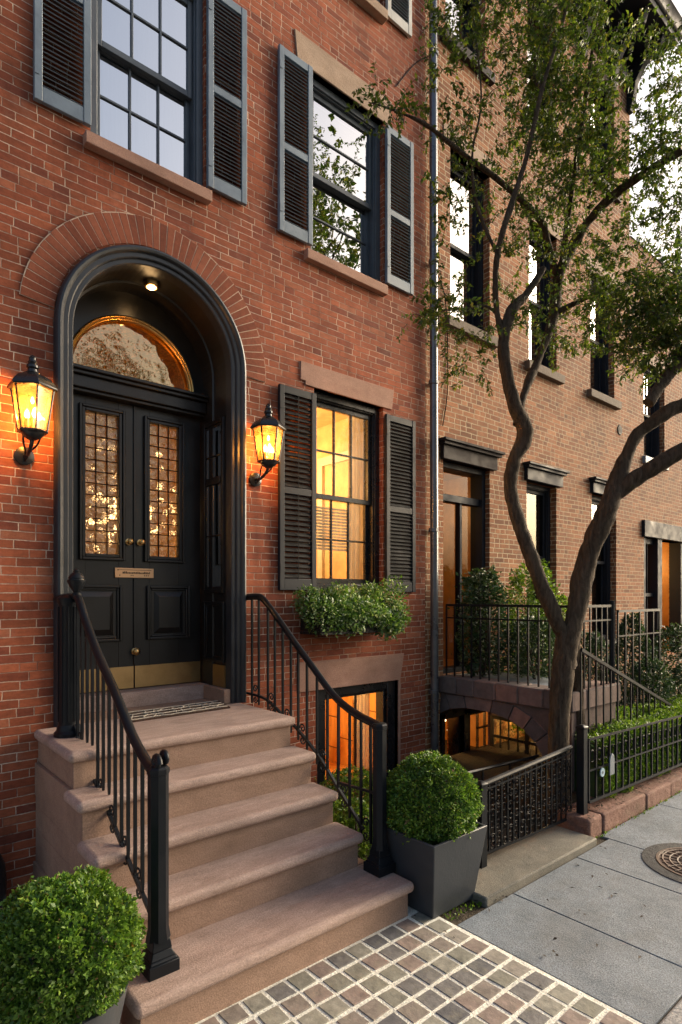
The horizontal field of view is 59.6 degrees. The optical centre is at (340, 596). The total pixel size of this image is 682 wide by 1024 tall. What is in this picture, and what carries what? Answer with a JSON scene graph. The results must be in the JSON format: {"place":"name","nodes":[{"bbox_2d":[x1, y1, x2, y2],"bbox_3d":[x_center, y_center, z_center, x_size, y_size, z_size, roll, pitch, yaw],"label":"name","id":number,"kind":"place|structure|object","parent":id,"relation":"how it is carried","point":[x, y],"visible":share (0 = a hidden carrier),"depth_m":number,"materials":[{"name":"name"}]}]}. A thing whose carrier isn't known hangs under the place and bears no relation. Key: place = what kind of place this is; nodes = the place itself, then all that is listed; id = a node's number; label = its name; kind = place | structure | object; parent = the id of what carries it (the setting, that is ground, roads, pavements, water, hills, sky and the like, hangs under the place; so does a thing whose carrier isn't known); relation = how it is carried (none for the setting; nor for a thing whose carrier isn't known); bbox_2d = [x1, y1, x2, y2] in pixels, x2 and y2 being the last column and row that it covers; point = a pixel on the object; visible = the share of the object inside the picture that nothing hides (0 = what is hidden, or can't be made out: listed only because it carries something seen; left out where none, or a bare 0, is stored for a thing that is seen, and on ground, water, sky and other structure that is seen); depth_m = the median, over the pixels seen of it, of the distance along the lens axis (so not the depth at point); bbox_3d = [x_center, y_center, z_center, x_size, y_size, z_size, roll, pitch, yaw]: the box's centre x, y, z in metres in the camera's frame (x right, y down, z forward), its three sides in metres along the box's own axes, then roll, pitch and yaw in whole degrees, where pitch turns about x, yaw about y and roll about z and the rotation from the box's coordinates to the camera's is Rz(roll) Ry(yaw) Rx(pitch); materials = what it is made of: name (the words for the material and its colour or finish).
{"place":"outdoors","nodes":[
{"label":"outdoors","id":0,"kind":"place"},
{"bbox_2d":[0,853,6,915],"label":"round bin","id":1,"kind":"object","parent":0,"point":[3,884],"visible":0.66,"depth_m":3.51,"materials":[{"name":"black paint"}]},
{"bbox_2d":[120,906,641,1023],"bbox_3d":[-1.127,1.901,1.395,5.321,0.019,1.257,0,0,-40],"label":"cobble paving","id":2,"kind":"structure","parent":0,"point":[374,1009],"depth_m":2.87,"materials":[{"name":"stone"}]},
{"bbox_2d":[76,981,128,1023],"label":"round planter","id":3,"kind":"object","parent":2,"relation":"on","point":[112,1015],"visible":0.19,"depth_m":2.28,"materials":[{"name":"concrete"}]},
{"bbox_2d":[0,864,147,1023],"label":"boxwood ball","id":4,"kind":"object","parent":3,"relation":"in","point":[70,951],"visible":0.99,"depth_m":2.20,"materials":[{"name":"green plant"}]},
{"bbox_2d":[33,703,413,1023],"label":"front stoop","id":5,"kind":"object","parent":2,"relation":"on","point":[271,881],"visible":0.79,"depth_m":3.35,"materials":[{"name":"brown stone"}]},
{"bbox_2d":[53,569,179,981],"bbox_3d":[-1.342,0.762,3.278,0.182,1.863,1.673,0,0,-40],"label":"stoop railing","id":6,"kind":"object","parent":5,"relation":"on","point":[161,957],"visible":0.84,"depth_m":3.03,"materials":[{"name":"black metal"}]},
{"bbox_2d":[129,700,229,721],"bbox_3d":[-1.222,0.840,4.391,0.912,0.019,0.306,0,0,-43],"label":"doormat","id":7,"kind":"object","parent":5,"relation":"on","point":[157,713],"visible":0.94,"depth_m":4.37,"materials":[{"name":"grey fabric"}]},
{"bbox_2d":[246,593,395,877],"bbox_3d":[-0.245,0.834,4.240,0.144,1.721,1.633,0,0,-40],"label":"stoop railing","id":8,"kind":"object","parent":5,"relation":"on","point":[378,862],"visible":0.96,"depth_m":3.90,"materials":[{"name":"black metal"}]},
{"bbox_2d":[335,798,553,860],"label":"garden ground","id":9,"kind":"structure","parent":0,"point":[510,822],"depth_m":5.01,"materials":[{"name":"soil"}]},
{"bbox_2d":[315,764,372,830],"bbox_3d":[0.065,1.652,4.872,0.822,0.509,0.852,0,0,-40],"label":"areaway plant","id":10,"kind":"object","parent":9,"relation":"on","point":[343,778],"visible":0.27,"depth_m":4.84,"materials":[{"name":"green plant"}]},
{"bbox_2d":[333,796,372,859],"bbox_3d":[0.065,1.687,4.326,0.634,0.437,0.580,0,0,-6],"label":"areaway plant","id":11,"kind":"object","parent":9,"relation":"on","point":[338,818],"visible":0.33,"depth_m":4.24,"materials":[{"name":"green plant"}]},
{"bbox_2d":[387,820,486,918],"bbox_3d":[0.561,1.664,3.764,0.508,0.460,0.508,0,0,-40],"label":"square planter","id":12,"kind":"object","parent":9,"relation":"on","point":[442,877],"visible":0.54,"depth_m":3.57,"materials":[{"name":"metal"}]},
{"bbox_2d":[386,750,483,844],"bbox_3d":[0.575,1.312,3.777,0.682,0.679,0.664,0,0,-40],"label":"boxwood ball","id":13,"kind":"object","parent":12,"relation":"in","point":[433,797],"visible":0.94,"depth_m":3.58,"materials":[{"name":"green plant"}]},
{"bbox_2d":[468,754,538,815],"bbox_3d":[1.322,1.639,5.038,1.352,0.522,0.028,0,0,-43],"label":"areaway handrail","id":14,"kind":"object","parent":9,"relation":"on","point":[509,763],"visible":0.49,"depth_m":5.16,"materials":[{"name":"black metal"}]},
{"bbox_2d":[345,0,681,821],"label":"street tree","id":15,"kind":"object","parent":9,"relation":"on","point":[659,312],"visible":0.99,"depth_m":4.87,"materials":[{"name":"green plant"}]},
{"bbox_2d":[439,672,620,791],"bbox_3d":[2.101,1.524,6.517,1.745,1.352,1.850,0,0,-40],"label":"stone stoop","id":16,"kind":"object","parent":9,"relation":"on","point":[524,706],"visible":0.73,"depth_m":5.80,"materials":[{"name":"brown stone"}]},
{"bbox_2d":[447,564,515,676],"bbox_3d":[1.543,0.258,6.420,0.756,1.229,0.748,0,0,-40],"label":"landing shrub","id":17,"kind":"object","parent":16,"relation":"on","point":[467,596],"visible":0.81,"depth_m":6.30,"materials":[{"name":"green plant"}]},
{"bbox_2d":[490,715,536,754],"bbox_3d":[2.034,1.710,6.624,0.023,0.660,0.880,0,0,-40],"label":"cellar window frame","id":18,"kind":"structure","parent":16,"relation":"in","point":[492,717],"depth_m":6.77,"materials":[{"name":"black paint"}]},
{"bbox_2d":[503,615,555,678],"bbox_3d":[2.064,0.533,6.263,0.711,0.682,0.738,0,0,-40],"label":"landing shrub","id":19,"kind":"object","parent":16,"relation":"on","point":[523,650],"visible":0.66,"depth_m":6.18,"materials":[{"name":"green plant"}]},
{"bbox_2d":[446,601,614,690],"bbox_3d":[1.917,0.445,6.156,0.830,0.810,1.475,0,0,-40],"label":"landing railing","id":20,"kind":"object","parent":16,"relation":"on","point":[611,606],"visible":0.73,"depth_m":5.84,"materials":[{"name":"black metal"}]},
{"bbox_2d":[580,648,672,737],"bbox_3d":[3.213,1.168,6.210,2.863,1.423,0.028,0,0,-40],"label":"sloping railing","id":21,"kind":"object","parent":9,"relation":"on","point":[618,673],"visible":0.4,"depth_m":5.65,"materials":[{"name":"black metal"}]},
{"bbox_2d":[616,609,659,712],"bbox_3d":[3.455,1.013,6.890,1.118,1.734,0.028,0,0,-40],"label":"garden railing","id":22,"kind":"object","parent":9,"relation":"on","point":[632,634],"visible":0.56,"depth_m":6.88,"materials":[{"name":"black metal"}]},
{"bbox_2d":[445,740,475,754],"bbox_3d":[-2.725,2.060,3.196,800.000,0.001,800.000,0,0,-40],"label":"ground","id":23,"kind":"structure","parent":0,"point":[472,747],"depth_m":8.13,"materials":[{"name":"soil"}]},
{"bbox_2d":[0,0,424,897],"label":"brick townhouse","id":24,"kind":"structure","parent":23,"relation":"on","point":[212,228],"depth_m":4.84,"materials":[{"name":"brick"}]},
{"bbox_2d":[7,355,57,464],"bbox_3d":[-1.904,-1.156,3.658,0.252,0.637,0.355,0,0,-40],"label":"wall lantern","id":25,"kind":"object","parent":24,"relation":"attached to","point":[31,381],"depth_m":3.61,"materials":[{"name":"black paint"}]},
{"bbox_2d":[73,393,133,693],"bbox_3d":[-1.879,-0.398,4.558,0.601,2.260,0.115,0,0,-40],"label":"door","id":26,"kind":"structure","parent":24,"relation":"in","point":[103,541],"depth_m":4.63,"materials":[{"name":"black paint"}]},
{"bbox_2d":[90,0,202,185],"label":"window","id":27,"kind":"structure","parent":24,"relation":"in","point":[147,55],"depth_m":4.46,"materials":[{"name":"clear glass"}]},
{"bbox_2d":[115,406,199,687],"bbox_3d":[-1.487,-0.398,4.893,0.737,2.260,0.115,0,0,-40],"label":"door","id":28,"kind":"structure","parent":24,"relation":"in","point":[166,572],"depth_m":4.95,"materials":[{"name":"black paint"}]},
{"bbox_2d":[249,403,285,486],"bbox_3d":[-0.598,-1.226,4.778,0.252,0.637,0.345,0,0,-40],"label":"wall lantern","id":29,"kind":"object","parent":24,"relation":"attached to","point":[268,423],"depth_m":4.73,"materials":[{"name":"black paint"}]},
{"bbox_2d":[310,78,379,281],"bbox_3d":[-0.015,-3.865,5.688,0.910,1.630,0.175,0,0,-40],"label":"window","id":30,"kind":"structure","parent":24,"relation":"in","point":[346,172],"depth_m":5.72,"materials":[{"name":"clear glass"}]},
{"bbox_2d":[314,391,378,590],"bbox_3d":[-0.003,-0.958,5.701,0.865,1.815,0.170,0,0,-40],"label":"window","id":31,"kind":"structure","parent":24,"relation":"in","point":[369,415],"depth_m":5.88,"materials":[{"name":"black paint"}]},
{"bbox_2d":[300,610,403,635],"bbox_3d":[0.117,0.228,5.410,1.000,0.195,0.300,0,0,-40],"label":"window box","id":32,"kind":"object","parent":24,"relation":"attached to","point":[368,629],"visible":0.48,"depth_m":5.14,"materials":[{"name":"black paint"}]},
{"bbox_2d":[289,574,413,641],"bbox_3d":[0.150,0.103,5.339,1.323,0.633,0.486,0,0,-40],"label":"window box plant","id":33,"kind":"object","parent":32,"relation":"in","point":[336,604],"depth_m":5.21,"materials":[{"name":"green plant"}]},
{"bbox_2d":[317,680,394,790],"bbox_3d":[0.105,1.345,5.760,1.025,1.010,0.170,0,0,-40],"label":"window","id":34,"kind":"structure","parent":24,"relation":"in","point":[385,691],"depth_m":5.85,"materials":[{"name":"black paint"}]},
{"bbox_2d":[396,56,427,86],"bbox_3d":[0.729,-5.401,6.125,0.467,0.566,0.022,0,0,-38],"label":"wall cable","id":35,"kind":"object","parent":24,"relation":"attached to","point":[408,71],"depth_m":6.09,"materials":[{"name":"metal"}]},
{"bbox_2d":[425,0,681,755],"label":"brick townhouse","id":36,"kind":"structure","parent":23,"relation":"on","point":[577,409],"depth_m":7.47,"materials":[{"name":"brick"}]},
{"bbox_2d":[428,0,438,752],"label":"drainpipe","id":37,"kind":"object","parent":36,"relation":"attached to","point":[433,530],"visible":0.84,"depth_m":6.23,"materials":[{"name":"grey metal"}]},
{"bbox_2d":[438,276,447,425],"bbox_3d":[1.067,-2.677,6.405,0.283,1.656,0.016,0,0,-44],"label":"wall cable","id":38,"kind":"object","parent":36,"relation":"attached to","point":[447,362],"depth_m":6.48,"materials":[{"name":"metal"}]},
{"bbox_2d":[446,0,478,55],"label":"window","id":39,"kind":"structure","parent":36,"relation":"in","point":[467,6],"depth_m":7.00,"materials":[{"name":"black glass"}]},
{"bbox_2d":[441,708,487,755],"bbox_3d":[1.684,1.545,7.080,1.748,1.010,0.212,0,0,-40],"label":"basement window","id":40,"kind":"structure","parent":36,"relation":"in","point":[453,716],"depth_m":6.74,"materials":[{"name":"black paint"}]},
{"bbox_2d":[450,157,482,329],"bbox_3d":[1.374,-4.000,6.899,0.725,1.900,0.135,0,0,-40],"label":"window","id":41,"kind":"structure","parent":36,"relation":"in","point":[460,247],"depth_m":7.00,"materials":[{"name":"clear glass"}]},
{"bbox_2d":[527,0,548,118],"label":"window","id":42,"kind":"structure","parent":36,"relation":"in","point":[536,27],"depth_m":7.92,"materials":[{"name":"black glass"}]},
{"bbox_2d":[526,483,549,644],"bbox_3d":[2.514,-0.410,7.871,0.720,2.120,0.135,0,0,-40],"label":"window","id":43,"kind":"structure","parent":36,"relation":"in","point":[543,493],"depth_m":8.03,"materials":[{"name":"clear glass"}]},
{"bbox_2d":[529,228,549,367],"bbox_3d":[2.538,-3.885,7.892,0.665,1.830,0.135,0,0,-40],"label":"window","id":44,"kind":"structure","parent":36,"relation":"in","point":[543,282],"depth_m":8.00,"materials":[{"name":"clear glass"}]},
{"bbox_2d":[554,593,567,619],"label":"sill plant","id":45,"kind":"object","parent":36,"relation":"on","point":[565,602],"visible":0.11,"depth_m":7.56,"materials":[{"name":"green plant"}]},
{"bbox_2d":[590,280,607,394],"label":"window","id":46,"kind":"structure","parent":36,"relation":"in","point":[598,366],"depth_m":9.11,"materials":[{"name":"black glass"}]},
{"bbox_2d":[591,77,607,180],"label":"window","id":47,"kind":"structure","parent":36,"relation":"in","point":[604,144],"depth_m":9.11,"materials":[{"name":"black glass"}]},
{"bbox_2d":[592,495,609,638],"bbox_3d":[3.818,-0.425,8.984,0.770,2.150,0.135,0,0,-40],"label":"window","id":48,"kind":"structure","parent":36,"relation":"in","point":[604,562],"depth_m":9.16,"materials":[{"name":"black glass"}]},
{"bbox_2d":[630,236,681,702],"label":"brick townhouse","id":49,"kind":"structure","parent":23,"relation":"on","point":[656,542],"depth_m":10.15,"materials":[{"name":"brick"}]},
{"bbox_2d":[644,368,659,457],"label":"window","id":50,"kind":"structure","parent":49,"relation":"in","point":[652,438],"depth_m":10.32,"materials":[{"name":"black glass"}]},
{"bbox_2d":[641,231,681,278],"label":"garden tree","id":51,"kind":"object","parent":23,"relation":"on","point":[661,257],"visible":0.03,"depth_m":22.63,"materials":[{"name":"green plant"}]},
{"bbox_2d":[659,999,681,1023],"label":"kerb","id":52,"kind":"structure","parent":23,"relation":"on","point":[674,1015],"depth_m":2.69,"materials":[{"name":"stone"}]},
{"bbox_2d":[470,826,596,907],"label":"stone curb","id":53,"kind":"structure","parent":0,"point":[512,868],"depth_m":4.19,"materials":[{"name":"grey stone"}]},
{"bbox_2d":[476,724,587,868],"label":"areaway gate","id":54,"kind":"structure","parent":53,"relation":"on","point":[581,769],"depth_m":4.53,"materials":[{"name":"black metal"}]},
{"bbox_2d":[450,713,622,814],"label":"flower bed ground","id":55,"kind":"structure","parent":0,"point":[484,756],"depth_m":6.25,"materials":[{"name":"soil"}]},
{"bbox_2d":[493,558,565,734],"bbox_3d":[2.260,0.582,6.820,1.025,2.039,0.952,0,0,32],"label":"landing shrub","id":56,"kind":"object","parent":55,"relation":"on","point":[516,581],"visible":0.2,"depth_m":6.80,"materials":[{"name":"green plant"}]},
{"bbox_2d":[580,628,629,709],"bbox_3d":[2.977,1.070,7.252,1.084,1.386,1.103,0,0,-40],"label":"evergreen shrub","id":57,"kind":"object","parent":55,"relation":"on","point":[593,651],"visible":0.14,"depth_m":7.15,"materials":[{"name":"green plant"}]},
{"bbox_2d":[574,693,681,797],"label":"boxwood hedge","id":58,"kind":"object","parent":55,"relation":"on","point":[664,711],"visible":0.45,"depth_m":5.64,"materials":[{"name":"green plant"}]},
{"bbox_2d":[597,613,663,706],"bbox_3d":[3.752,0.971,7.744,1.052,1.584,1.182,0,0,-40],"label":"evergreen shrub","id":59,"kind":"object","parent":55,"relation":"on","point":[628,638],"visible":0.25,"depth_m":7.66,"materials":[{"name":"green plant"}]},
{"bbox_2d":[619,657,681,713],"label":"evergreen shrub","id":60,"kind":"object","parent":55,"relation":"on","point":[667,690],"visible":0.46,"depth_m":6.95,"materials":[{"name":"green plant"}]},
{"bbox_2d":[634,622,681,701],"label":"evergreen shrub","id":61,"kind":"object","parent":55,"relation":"on","point":[666,632],"visible":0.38,"depth_m":8.16,"materials":[{"name":"green plant"}]},
{"bbox_2d":[661,663,681,701],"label":"evergreen shrub","id":62,"kind":"object","parent":55,"relation":"on","point":[677,675],"visible":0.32,"depth_m":7.59,"materials":[{"name":"green plant"}]},
{"bbox_2d":[439,791,681,1023],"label":"ground","id":63,"kind":"structure","parent":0,"point":[467,915],"depth_m":3.60,"materials":[{"name":"soil"}]},
{"bbox_2d":[444,790,681,919],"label":"moss","id":64,"kind":"object","parent":63,"relation":"on","point":[465,905],"visible":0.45,"depth_m":3.67,"materials":[{"name":"green plant"}]},
{"bbox_2d":[556,766,681,837],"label":"stone kerb","id":65,"kind":"structure","parent":63,"relation":"on","point":[610,814],"depth_m":5.09,"materials":[{"name":"brown stone"}]},
{"bbox_2d":[588,715,681,803],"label":"area fence","id":66,"kind":"object","parent":65,"relation":"on","point":[622,759],"visible":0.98,"depth_m":5.35,"materials":[{"name":"black metal"}]},
{"bbox_2d":[600,768,604,776],"bbox_3d":[2.158,1.450,4.913,0.072,0.071,0.011,0,0,-40],"label":"enamel disc","id":67,"kind":"object","parent":66,"relation":"attached to","point":[602,771],"visible":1,"depth_m":4.91,"materials":[{"name":"grey metal"}]},
{"bbox_2d":[609,753,614,774],"bbox_3d":[2.283,1.410,5.020,0.080,0.180,0.012,0,0,-40],"label":"plaque","id":68,"kind":"object","parent":66,"relation":"attached to","point":[611,765],"visible":1,"depth_m":5.01,"materials":[{"name":"grey metal"}]},
{"bbox_2d":[457,792,681,1023],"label":"pavement","id":69,"kind":"structure","parent":0,"point":[528,923],"depth_m":3.46,"materials":[{"name":"grey concrete"}]},
{"bbox_2d":[414,767,680,985],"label":"fallen leaves","id":70,"kind":"object","parent":69,"relation":"on","point":[555,938],"visible":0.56,"depth_m":3.87,"materials":[{"name":"brown plant"}]},
{"bbox_2d":[642,843,681,882],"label":"manhole cover","id":71,"kind":"object","parent":69,"relation":"on","point":[664,859],"visible":1,"depth_m":4.28,"materials":[{"name":"metal"}]},
{"bbox_2d":[630,0,681,270],"label":"sky","id":72,"kind":"structure","parent":0,"point":[644,92],"materials":[{"name":"white"}]}
]}

